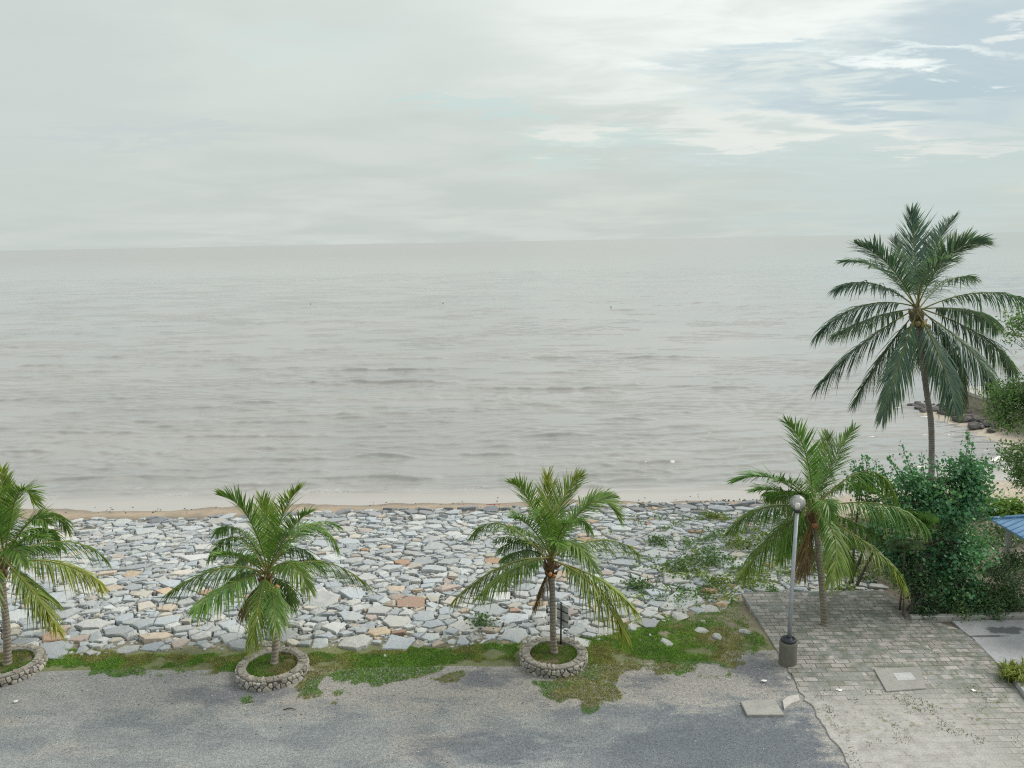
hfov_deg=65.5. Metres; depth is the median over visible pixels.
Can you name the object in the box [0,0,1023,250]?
sky
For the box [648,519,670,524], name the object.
boulder
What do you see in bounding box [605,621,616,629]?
boulder
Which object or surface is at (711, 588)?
boulder
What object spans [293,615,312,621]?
boulder
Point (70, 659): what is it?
grass
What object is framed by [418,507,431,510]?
boulder
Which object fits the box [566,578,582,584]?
boulder
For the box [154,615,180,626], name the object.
boulder
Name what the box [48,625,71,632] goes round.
boulder
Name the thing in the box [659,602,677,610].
rock
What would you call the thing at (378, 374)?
sea
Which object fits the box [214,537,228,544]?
boulder
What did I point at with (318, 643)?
boulder
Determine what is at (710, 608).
rock
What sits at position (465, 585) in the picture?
boulder
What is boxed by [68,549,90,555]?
boulder
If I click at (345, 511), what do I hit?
boulder
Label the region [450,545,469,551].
boulder
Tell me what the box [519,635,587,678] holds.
stone planter
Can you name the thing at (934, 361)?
coconut palm
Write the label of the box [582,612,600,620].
boulder
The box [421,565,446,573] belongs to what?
boulder
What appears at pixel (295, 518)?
boulder
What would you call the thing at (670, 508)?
boulder
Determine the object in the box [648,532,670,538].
boulder
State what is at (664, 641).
rock
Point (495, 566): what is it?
boulder
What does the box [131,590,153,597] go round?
boulder
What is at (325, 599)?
boulder
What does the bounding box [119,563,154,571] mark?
boulder
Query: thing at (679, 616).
rock
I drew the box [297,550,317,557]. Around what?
boulder
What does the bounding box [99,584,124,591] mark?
boulder
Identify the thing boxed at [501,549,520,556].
boulder
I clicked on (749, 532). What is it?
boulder
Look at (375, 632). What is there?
boulder
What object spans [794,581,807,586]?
boulder
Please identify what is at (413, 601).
boulder
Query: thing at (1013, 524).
hut
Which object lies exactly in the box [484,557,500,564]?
boulder
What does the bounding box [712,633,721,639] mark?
rock
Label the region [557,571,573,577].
boulder
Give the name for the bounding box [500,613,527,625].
boulder
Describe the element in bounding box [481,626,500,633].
boulder
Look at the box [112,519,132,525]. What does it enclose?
boulder
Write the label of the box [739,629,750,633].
rock
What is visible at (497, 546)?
boulder
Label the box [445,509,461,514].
boulder
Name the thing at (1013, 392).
feathery tree
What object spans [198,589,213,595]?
boulder
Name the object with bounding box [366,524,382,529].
boulder
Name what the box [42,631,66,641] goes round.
boulder
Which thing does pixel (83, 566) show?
boulder
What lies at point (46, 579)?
boulder
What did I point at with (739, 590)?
rock
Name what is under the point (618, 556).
boulder
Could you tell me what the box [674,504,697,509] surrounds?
boulder
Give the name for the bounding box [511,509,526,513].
boulder
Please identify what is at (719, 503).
boulder
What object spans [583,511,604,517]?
boulder
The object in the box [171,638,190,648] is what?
boulder
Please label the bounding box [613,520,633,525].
boulder
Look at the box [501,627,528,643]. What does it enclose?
boulder
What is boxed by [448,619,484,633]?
boulder
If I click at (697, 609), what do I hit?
boulder
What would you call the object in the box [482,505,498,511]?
boulder
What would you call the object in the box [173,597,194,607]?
boulder
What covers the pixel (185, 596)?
boulder
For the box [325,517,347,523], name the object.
boulder
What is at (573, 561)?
boulder
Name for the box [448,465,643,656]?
coconut palm
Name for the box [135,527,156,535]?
boulder
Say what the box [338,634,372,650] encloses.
boulder
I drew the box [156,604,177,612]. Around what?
boulder
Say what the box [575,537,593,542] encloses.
boulder
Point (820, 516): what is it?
coconut palm
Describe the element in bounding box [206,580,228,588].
boulder
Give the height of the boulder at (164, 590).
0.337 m
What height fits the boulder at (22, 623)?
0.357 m
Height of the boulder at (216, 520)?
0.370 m
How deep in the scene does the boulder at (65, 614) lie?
23.64 m
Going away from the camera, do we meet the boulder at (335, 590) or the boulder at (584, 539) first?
the boulder at (335, 590)
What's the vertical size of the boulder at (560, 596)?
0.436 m
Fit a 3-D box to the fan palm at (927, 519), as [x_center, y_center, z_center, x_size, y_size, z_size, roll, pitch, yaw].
[11.029,4.986,21.772,1.001,3.092,0.966,-5,11,-20]
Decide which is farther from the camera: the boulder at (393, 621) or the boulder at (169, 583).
the boulder at (169, 583)
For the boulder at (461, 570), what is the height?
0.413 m
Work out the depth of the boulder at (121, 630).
22.19 m
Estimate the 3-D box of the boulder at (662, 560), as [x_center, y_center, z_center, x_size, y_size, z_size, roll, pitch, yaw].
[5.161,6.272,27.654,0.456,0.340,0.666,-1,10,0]
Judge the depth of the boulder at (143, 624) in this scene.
22.64 m
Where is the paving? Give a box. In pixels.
[741,590,1023,767]
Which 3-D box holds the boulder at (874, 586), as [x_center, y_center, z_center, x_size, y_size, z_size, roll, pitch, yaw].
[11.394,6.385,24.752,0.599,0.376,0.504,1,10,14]
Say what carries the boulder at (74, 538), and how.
on the ground at (488, 654)
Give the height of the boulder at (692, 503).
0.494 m
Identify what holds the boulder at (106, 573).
on the ground at (488, 654)
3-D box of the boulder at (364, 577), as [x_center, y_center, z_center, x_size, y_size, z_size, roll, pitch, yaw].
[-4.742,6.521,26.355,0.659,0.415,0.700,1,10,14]
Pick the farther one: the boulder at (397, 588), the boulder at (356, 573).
the boulder at (356, 573)
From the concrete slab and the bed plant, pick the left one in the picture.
the concrete slab
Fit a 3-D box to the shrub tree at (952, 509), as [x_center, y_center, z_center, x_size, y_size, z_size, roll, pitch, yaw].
[12.069,3.869,22.530,3.772,5.122,2.756,-1,10,0]
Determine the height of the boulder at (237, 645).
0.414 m
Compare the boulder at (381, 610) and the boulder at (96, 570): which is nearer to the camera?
the boulder at (381, 610)
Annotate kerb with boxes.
[782,695,799,709]
[1000,661,1023,697]
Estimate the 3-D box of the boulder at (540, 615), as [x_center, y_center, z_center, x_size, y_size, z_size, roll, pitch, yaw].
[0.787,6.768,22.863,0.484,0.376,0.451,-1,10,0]
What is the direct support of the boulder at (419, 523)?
on the ground at (488, 654)
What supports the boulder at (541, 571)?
on the ground at (488, 654)
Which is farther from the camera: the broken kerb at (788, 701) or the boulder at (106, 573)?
the boulder at (106, 573)
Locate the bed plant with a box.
[990,655,1023,685]
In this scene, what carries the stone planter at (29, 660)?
on the asphalt lot
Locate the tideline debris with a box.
[65,494,762,512]
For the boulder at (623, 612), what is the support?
on the ground at (488, 654)
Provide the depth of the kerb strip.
21.95 m
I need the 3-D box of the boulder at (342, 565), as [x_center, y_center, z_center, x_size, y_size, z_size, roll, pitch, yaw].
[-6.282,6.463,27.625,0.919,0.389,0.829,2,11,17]
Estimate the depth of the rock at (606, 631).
21.58 m
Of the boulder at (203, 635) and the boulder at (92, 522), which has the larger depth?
the boulder at (92, 522)
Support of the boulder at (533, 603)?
on the ground at (488, 654)
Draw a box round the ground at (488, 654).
[0,406,1023,671]
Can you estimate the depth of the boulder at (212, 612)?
23.65 m
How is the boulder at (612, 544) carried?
on the ground at (488, 654)
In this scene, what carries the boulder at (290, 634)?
on the ground at (488, 654)
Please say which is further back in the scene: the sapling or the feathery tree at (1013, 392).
the feathery tree at (1013, 392)
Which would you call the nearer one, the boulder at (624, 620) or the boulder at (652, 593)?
the boulder at (624, 620)
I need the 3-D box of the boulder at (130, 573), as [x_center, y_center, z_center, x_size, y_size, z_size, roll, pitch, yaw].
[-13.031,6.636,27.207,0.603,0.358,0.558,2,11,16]
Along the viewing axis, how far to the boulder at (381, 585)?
25.50 m
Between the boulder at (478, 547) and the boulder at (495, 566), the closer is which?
the boulder at (495, 566)
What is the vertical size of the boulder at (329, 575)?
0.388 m
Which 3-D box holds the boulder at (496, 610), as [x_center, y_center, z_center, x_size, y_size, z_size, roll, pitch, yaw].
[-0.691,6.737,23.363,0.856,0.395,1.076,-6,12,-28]
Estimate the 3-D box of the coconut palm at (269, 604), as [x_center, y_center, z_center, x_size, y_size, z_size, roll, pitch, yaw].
[-5.962,4.590,19.769,4.545,5.087,5.593,-1,10,0]
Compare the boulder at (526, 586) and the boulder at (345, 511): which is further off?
the boulder at (345, 511)
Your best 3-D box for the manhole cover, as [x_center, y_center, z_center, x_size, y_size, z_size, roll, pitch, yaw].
[9.336,7.072,18.981,1.310,0.128,1.040,-1,10,0]
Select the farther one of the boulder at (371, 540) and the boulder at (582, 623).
the boulder at (371, 540)
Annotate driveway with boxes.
[952,620,1023,665]
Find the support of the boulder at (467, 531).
on the ground at (488, 654)
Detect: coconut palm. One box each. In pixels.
[0,460,113,665]
[159,479,372,664]
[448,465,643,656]
[720,414,932,626]
[810,202,1023,507]
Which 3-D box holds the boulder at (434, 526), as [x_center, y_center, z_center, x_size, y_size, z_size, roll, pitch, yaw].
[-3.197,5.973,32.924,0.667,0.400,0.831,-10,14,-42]
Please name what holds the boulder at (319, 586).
on the ground at (488, 654)
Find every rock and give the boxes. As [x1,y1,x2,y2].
[596,627,614,635]
[627,623,635,631]
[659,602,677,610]
[661,638,673,644]
[672,612,688,620]
[694,627,708,633]
[702,604,719,612]
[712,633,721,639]
[715,601,727,606]
[733,586,741,592]
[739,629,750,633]
[968,418,979,421]
[968,423,979,429]
[986,427,996,432]
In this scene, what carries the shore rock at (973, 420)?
on the ground at (488, 654)
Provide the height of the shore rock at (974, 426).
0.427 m
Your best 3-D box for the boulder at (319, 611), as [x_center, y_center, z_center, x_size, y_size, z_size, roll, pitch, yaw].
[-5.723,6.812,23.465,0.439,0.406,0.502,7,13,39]
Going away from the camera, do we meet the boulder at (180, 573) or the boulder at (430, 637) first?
the boulder at (430, 637)
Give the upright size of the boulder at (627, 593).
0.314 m
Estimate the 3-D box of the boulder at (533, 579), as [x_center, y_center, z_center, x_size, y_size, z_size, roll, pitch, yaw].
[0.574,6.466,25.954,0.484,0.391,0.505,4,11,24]
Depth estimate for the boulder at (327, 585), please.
25.73 m
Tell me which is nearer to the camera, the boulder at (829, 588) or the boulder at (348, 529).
the boulder at (829, 588)
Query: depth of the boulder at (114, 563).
28.37 m
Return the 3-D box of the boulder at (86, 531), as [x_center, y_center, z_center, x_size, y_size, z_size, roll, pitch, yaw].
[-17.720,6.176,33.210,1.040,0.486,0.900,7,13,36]
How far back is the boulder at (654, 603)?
23.55 m
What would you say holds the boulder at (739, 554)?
on the ground at (488, 654)
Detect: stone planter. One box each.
[0,643,47,686]
[235,646,309,691]
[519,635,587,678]
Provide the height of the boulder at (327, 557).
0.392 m
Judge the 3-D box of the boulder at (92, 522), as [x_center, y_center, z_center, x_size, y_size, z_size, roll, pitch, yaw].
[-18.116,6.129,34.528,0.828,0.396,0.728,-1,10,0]
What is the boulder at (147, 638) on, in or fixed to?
on the ground at (488, 654)
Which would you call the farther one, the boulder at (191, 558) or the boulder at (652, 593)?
the boulder at (191, 558)
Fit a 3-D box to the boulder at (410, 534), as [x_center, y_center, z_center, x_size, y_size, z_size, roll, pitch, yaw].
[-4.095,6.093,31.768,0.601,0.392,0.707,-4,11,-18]
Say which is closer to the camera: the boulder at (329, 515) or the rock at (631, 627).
the rock at (631, 627)
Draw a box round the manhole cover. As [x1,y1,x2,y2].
[874,667,925,691]
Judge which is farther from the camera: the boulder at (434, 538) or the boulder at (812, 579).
the boulder at (434, 538)
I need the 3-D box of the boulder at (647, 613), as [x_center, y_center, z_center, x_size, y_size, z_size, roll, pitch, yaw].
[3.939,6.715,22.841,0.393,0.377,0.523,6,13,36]
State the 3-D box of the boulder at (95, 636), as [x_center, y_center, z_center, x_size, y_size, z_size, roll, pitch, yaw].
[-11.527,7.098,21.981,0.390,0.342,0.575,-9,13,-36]
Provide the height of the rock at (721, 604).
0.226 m
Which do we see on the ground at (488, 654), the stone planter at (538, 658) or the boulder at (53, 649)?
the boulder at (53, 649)
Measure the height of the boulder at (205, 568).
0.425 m
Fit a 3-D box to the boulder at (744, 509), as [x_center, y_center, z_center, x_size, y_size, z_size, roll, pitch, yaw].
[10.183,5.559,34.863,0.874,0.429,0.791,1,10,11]
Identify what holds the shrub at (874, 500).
on the ground at (488, 654)
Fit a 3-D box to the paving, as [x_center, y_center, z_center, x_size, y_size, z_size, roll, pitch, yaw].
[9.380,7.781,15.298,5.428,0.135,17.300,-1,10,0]
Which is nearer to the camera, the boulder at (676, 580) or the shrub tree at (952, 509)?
the shrub tree at (952, 509)
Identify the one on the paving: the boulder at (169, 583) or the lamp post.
the lamp post
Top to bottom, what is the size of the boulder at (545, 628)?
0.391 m
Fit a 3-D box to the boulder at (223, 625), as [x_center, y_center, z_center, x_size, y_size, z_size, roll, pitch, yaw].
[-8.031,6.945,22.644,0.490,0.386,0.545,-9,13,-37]
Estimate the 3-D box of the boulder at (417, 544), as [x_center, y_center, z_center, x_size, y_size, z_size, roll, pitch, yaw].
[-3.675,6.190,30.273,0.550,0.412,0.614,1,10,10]
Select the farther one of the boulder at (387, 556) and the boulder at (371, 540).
the boulder at (371, 540)
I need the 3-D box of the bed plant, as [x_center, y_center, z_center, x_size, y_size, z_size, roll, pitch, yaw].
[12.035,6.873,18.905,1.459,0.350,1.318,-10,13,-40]
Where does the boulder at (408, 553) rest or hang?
on the ground at (488, 654)
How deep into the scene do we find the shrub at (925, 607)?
22.10 m
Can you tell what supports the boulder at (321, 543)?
on the ground at (488, 654)
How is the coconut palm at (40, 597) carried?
in the stone planter at (29, 660)
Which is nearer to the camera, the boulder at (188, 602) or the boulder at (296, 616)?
the boulder at (296, 616)
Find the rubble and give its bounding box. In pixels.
[0,501,881,655]
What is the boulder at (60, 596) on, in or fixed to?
on the ground at (488, 654)
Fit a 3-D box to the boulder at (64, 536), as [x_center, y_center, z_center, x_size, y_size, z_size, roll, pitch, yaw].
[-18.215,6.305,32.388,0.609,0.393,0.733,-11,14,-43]
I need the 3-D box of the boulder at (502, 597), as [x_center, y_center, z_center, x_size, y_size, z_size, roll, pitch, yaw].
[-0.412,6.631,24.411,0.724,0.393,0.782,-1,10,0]
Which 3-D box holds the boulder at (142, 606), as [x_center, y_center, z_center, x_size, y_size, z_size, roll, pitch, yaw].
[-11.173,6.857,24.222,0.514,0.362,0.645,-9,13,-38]
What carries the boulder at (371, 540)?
on the ground at (488, 654)
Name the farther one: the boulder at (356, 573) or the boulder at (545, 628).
the boulder at (356, 573)
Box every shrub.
[841,454,916,585]
[891,549,958,621]
[943,544,1023,622]
[972,492,1023,516]
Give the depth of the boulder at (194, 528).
33.14 m
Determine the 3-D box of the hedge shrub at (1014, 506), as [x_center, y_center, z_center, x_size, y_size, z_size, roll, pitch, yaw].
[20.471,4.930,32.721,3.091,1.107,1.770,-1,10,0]
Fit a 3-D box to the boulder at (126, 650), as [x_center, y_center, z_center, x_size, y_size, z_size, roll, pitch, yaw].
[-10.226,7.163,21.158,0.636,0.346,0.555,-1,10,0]
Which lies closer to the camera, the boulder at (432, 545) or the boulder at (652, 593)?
the boulder at (652, 593)
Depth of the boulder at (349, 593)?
24.83 m
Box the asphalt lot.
[0,650,848,767]
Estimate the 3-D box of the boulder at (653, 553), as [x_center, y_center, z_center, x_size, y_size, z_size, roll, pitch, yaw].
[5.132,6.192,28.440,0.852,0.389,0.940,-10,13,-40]
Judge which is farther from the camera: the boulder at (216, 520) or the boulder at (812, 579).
the boulder at (216, 520)
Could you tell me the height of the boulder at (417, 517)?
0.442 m
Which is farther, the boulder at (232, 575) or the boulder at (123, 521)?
the boulder at (123, 521)
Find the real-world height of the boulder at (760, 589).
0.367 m
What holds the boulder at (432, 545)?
on the ground at (488, 654)
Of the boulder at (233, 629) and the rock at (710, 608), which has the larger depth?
the rock at (710, 608)
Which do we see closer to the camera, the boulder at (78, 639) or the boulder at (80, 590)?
the boulder at (78, 639)
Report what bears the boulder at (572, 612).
on the ground at (488, 654)
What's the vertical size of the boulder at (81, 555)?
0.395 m
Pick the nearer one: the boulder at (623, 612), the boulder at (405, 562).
the boulder at (623, 612)
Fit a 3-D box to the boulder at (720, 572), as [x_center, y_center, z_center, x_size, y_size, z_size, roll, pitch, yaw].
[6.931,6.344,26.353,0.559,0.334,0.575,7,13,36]
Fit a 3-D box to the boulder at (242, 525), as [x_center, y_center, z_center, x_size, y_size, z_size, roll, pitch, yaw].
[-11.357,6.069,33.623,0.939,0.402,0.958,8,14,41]
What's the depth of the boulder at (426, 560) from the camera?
28.08 m
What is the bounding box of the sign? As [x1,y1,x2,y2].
[556,602,568,644]
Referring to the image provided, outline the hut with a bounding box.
[990,514,1023,587]
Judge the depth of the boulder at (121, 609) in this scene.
23.80 m
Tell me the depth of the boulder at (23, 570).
27.78 m
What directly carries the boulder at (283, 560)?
on the ground at (488, 654)
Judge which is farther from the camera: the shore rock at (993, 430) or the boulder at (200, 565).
the shore rock at (993, 430)
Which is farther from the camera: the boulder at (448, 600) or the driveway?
the boulder at (448, 600)
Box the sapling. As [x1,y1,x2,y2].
[880,563,924,618]
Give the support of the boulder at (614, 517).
on the ground at (488, 654)
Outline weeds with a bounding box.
[806,619,1022,766]
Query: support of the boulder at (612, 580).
on the ground at (488, 654)
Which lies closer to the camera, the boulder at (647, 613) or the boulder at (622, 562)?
the boulder at (647, 613)
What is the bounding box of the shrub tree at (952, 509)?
[872,431,1007,619]
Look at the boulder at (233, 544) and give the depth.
30.63 m
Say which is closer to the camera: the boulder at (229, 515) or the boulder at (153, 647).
the boulder at (153, 647)
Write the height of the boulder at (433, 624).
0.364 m
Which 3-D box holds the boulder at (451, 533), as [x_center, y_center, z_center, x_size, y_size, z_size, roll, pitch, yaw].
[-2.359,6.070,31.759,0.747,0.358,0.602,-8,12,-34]
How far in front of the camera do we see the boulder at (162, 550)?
29.96 m
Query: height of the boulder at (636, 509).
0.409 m
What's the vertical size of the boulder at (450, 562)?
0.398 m
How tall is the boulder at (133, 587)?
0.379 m
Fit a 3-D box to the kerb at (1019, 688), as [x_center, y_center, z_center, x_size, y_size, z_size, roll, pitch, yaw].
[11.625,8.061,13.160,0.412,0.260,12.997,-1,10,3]
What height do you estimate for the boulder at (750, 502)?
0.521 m
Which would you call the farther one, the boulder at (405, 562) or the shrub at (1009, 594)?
the boulder at (405, 562)
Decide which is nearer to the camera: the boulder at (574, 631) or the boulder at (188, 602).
the boulder at (574, 631)
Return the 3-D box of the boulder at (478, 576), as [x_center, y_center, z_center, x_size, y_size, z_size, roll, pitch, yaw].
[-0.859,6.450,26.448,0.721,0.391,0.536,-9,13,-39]
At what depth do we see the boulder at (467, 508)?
35.55 m
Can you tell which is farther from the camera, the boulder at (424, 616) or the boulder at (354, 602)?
the boulder at (354, 602)
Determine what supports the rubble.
on the ground at (488, 654)
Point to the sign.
(562, 615)
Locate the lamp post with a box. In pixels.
[778,495,805,667]
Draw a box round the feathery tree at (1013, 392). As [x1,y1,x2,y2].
[973,301,1023,494]
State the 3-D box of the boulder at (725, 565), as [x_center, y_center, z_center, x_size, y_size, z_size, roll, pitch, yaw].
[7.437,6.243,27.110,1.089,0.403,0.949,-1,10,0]
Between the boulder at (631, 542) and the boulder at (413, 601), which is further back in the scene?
the boulder at (631, 542)
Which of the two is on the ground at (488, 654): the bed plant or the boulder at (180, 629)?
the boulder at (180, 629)
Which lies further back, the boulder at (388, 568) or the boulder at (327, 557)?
the boulder at (327, 557)
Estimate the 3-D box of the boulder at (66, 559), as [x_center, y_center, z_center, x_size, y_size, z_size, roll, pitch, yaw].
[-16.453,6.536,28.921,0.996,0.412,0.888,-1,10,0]
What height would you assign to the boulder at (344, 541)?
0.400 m
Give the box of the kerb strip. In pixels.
[909,612,1023,621]
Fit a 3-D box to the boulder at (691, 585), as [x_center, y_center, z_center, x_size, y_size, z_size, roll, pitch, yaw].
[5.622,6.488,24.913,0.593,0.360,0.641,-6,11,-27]
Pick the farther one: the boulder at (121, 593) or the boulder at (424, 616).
the boulder at (121, 593)
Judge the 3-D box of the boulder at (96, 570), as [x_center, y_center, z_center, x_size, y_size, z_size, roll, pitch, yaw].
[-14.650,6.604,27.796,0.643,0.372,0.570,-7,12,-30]
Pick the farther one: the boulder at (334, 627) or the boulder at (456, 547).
the boulder at (456, 547)
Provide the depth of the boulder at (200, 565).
28.00 m
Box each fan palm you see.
[886,539,926,609]
[898,509,938,603]
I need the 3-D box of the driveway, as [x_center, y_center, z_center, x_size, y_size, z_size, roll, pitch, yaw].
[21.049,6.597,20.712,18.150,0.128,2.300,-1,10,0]
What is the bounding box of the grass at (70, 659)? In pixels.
[39,598,776,714]
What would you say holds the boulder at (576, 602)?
on the ground at (488, 654)
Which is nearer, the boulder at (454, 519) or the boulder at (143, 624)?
the boulder at (143, 624)
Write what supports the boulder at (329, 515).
on the ground at (488, 654)
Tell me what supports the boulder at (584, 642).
on the ground at (488, 654)
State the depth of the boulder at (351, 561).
28.19 m
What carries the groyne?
on the ground at (488, 654)
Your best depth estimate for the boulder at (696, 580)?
25.46 m
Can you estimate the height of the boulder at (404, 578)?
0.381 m
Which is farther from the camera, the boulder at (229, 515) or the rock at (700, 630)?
the boulder at (229, 515)
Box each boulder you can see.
[12,567,36,572]
[17,618,38,626]
[40,641,73,659]
[41,576,60,582]
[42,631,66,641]
[43,558,74,565]
[47,589,75,602]
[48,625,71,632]
[51,609,80,620]
[54,537,79,544]
[54,583,85,591]
[58,575,82,584]
[59,533,74,537]
[65,634,89,643]
[67,564,86,569]
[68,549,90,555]
[75,529,100,534]
[75,618,110,631]
[77,552,99,558]
[77,586,98,593]
[78,609,100,616]
[85,520,103,524]
[86,567,101,572]
[88,630,101,642]
[91,577,117,585]
[98,570,116,576]
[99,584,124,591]
[101,561,119,567]
[103,625,134,637]
[106,597,122,605]
[111,590,128,598]
[111,606,128,614]
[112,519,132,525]
[114,613,133,624]
[115,645,139,654]
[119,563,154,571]
[122,570,141,576]
[123,583,141,591]
[126,535,144,542]
[130,618,155,632]
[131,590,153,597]
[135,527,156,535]
[137,601,156,611]
[139,632,173,643]
[140,641,164,651]
[148,516,166,523]
[152,547,173,554]
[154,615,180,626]
[155,587,174,593]
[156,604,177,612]
[159,579,180,587]
[169,569,194,576]
[171,591,196,600]
[171,625,191,633]
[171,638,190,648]
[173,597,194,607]
[179,553,209,561]
[182,525,203,531]
[190,631,211,641]
[194,544,214,551]
[197,562,217,568]
[197,565,221,574]
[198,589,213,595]
[203,606,225,616]
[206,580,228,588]
[207,517,228,524]
[208,570,238,580]
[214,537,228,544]
[219,513,236,518]
[219,620,238,629]
[219,633,241,644]
[226,624,246,633]
[228,639,252,650]
[230,539,247,545]
[231,523,254,529]
[245,583,258,594]
[265,626,299,641]
[276,558,291,563]
[284,516,307,520]
[286,575,308,583]
[286,611,301,619]
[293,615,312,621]
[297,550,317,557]
[302,591,339,608]
[309,607,326,616]
[311,539,332,548]
[311,638,327,648]
[314,584,322,588]
[319,572,334,578]
[320,563,347,573]
[321,622,346,635]
[322,513,337,517]
[322,554,346,561]
[324,581,342,589]
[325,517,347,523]
[331,526,354,532]
[331,586,344,593]
[335,508,351,513]
[338,538,359,544]
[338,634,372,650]
[339,571,360,578]
[339,587,365,599]
[341,611,363,623]
[342,557,364,565]
[342,599,361,605]
[355,573,378,582]
[362,538,384,542]
[363,594,383,603]
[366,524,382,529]
[367,605,392,615]
[367,627,390,636]
[370,582,388,589]
[380,565,402,571]
[381,634,415,650]
[383,552,401,560]
[383,615,411,628]
[386,586,404,592]
[387,593,405,601]
[394,559,409,565]
[397,574,416,581]
[397,596,424,608]
[401,531,417,537]
[403,551,420,556]
[406,542,422,547]
[407,521,424,525]
[411,514,425,520]
[412,611,434,622]
[413,556,433,566]
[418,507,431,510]
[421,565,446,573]
[421,619,445,628]
[421,633,439,641]
[422,541,447,551]
[423,524,442,530]
[423,578,442,584]
[425,536,440,541]
[433,584,461,593]
[437,558,459,566]
[439,607,455,614]
[441,518,459,523]
[443,596,461,606]
[444,531,462,536]
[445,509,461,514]
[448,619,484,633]
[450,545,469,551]
[452,568,473,574]
[457,506,477,510]
[463,529,474,534]
[463,581,485,588]
[469,545,485,551]
[473,603,507,616]
[476,573,496,580]
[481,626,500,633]
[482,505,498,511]
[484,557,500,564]
[487,592,509,603]
[490,564,506,569]
[492,535,516,542]
[494,542,515,550]
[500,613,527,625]
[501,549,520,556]
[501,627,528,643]
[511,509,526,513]
[515,583,534,590]
[522,576,537,583]
[527,601,547,605]
[531,613,547,619]
[532,567,557,574]
[535,625,558,631]
[541,591,570,602]
[547,574,561,580]
[556,604,578,616]
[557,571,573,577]
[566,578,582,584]
[566,625,585,636]
[571,558,599,565]
[573,525,592,531]
[573,599,587,605]
[574,620,590,626]
[574,637,590,647]
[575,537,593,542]
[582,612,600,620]
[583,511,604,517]
[586,626,597,633]
[604,540,621,545]
[604,576,624,586]
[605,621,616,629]
[608,515,626,519]
[608,559,636,568]
[609,618,629,622]
[610,525,630,532]
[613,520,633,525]
[613,553,628,558]
[616,607,631,617]
[620,588,638,595]
[623,539,640,545]
[628,507,646,511]
[636,618,659,628]
[639,549,669,559]
[641,610,658,617]
[643,589,664,597]
[647,600,663,609]
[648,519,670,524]
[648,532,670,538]
[653,558,665,565]
[658,507,674,510]
[659,541,678,547]
[663,573,689,584]
[666,591,704,605]
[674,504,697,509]
[679,583,695,590]
[687,502,701,505]
[689,606,704,612]
[692,577,710,584]
[693,511,707,514]
[698,587,718,593]
[707,505,733,511]
[710,501,728,504]
[712,570,729,575]
[714,560,743,570]
[730,552,746,558]
[734,506,753,512]
[738,500,755,505]
[739,528,758,533]
[750,581,785,592]
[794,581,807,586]
[806,575,817,581]
[827,583,841,590]
[868,583,888,589]
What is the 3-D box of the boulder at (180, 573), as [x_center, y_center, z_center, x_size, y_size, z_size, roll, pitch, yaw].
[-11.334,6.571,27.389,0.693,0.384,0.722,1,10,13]
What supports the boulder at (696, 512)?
on the ground at (488, 654)
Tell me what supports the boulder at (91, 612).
on the ground at (488, 654)
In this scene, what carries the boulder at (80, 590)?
on the ground at (488, 654)
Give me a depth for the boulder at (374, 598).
24.36 m
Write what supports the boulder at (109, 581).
on the ground at (488, 654)
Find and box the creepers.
[463,509,1023,633]
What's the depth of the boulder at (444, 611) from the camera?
23.24 m
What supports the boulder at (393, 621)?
on the ground at (488, 654)
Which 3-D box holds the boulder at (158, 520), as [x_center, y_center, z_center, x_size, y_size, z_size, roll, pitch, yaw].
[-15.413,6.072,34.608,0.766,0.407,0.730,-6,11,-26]
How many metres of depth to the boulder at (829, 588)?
24.64 m
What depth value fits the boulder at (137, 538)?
31.64 m
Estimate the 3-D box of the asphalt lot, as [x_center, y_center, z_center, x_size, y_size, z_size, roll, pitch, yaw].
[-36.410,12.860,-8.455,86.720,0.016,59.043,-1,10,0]
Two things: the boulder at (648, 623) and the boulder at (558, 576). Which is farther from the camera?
the boulder at (558, 576)
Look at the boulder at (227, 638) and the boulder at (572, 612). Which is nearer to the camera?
the boulder at (227, 638)
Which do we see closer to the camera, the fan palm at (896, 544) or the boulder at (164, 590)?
the fan palm at (896, 544)
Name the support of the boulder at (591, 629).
on the ground at (488, 654)
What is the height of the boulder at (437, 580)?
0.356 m
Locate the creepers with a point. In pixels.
(682, 564)
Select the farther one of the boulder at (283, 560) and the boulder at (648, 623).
the boulder at (283, 560)
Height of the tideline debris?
0.240 m
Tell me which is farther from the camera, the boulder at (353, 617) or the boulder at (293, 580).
the boulder at (293, 580)
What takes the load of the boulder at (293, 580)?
on the ground at (488, 654)
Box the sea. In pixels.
[0,232,1023,511]
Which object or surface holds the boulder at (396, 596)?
on the ground at (488, 654)
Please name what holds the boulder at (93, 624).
on the ground at (488, 654)
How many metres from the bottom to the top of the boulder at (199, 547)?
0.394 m
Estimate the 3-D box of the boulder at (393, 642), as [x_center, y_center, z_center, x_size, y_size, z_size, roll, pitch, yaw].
[-2.981,7.018,21.243,0.761,0.351,0.882,1,10,9]
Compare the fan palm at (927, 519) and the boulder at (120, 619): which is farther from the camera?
the boulder at (120, 619)
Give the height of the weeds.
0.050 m
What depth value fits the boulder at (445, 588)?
25.08 m
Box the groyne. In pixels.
[967,386,1023,425]
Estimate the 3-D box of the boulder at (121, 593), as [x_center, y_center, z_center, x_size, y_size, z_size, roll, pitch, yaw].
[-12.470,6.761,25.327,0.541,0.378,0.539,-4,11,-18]
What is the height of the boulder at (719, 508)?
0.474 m
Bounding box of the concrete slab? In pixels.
[740,699,783,716]
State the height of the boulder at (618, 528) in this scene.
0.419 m
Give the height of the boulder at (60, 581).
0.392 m

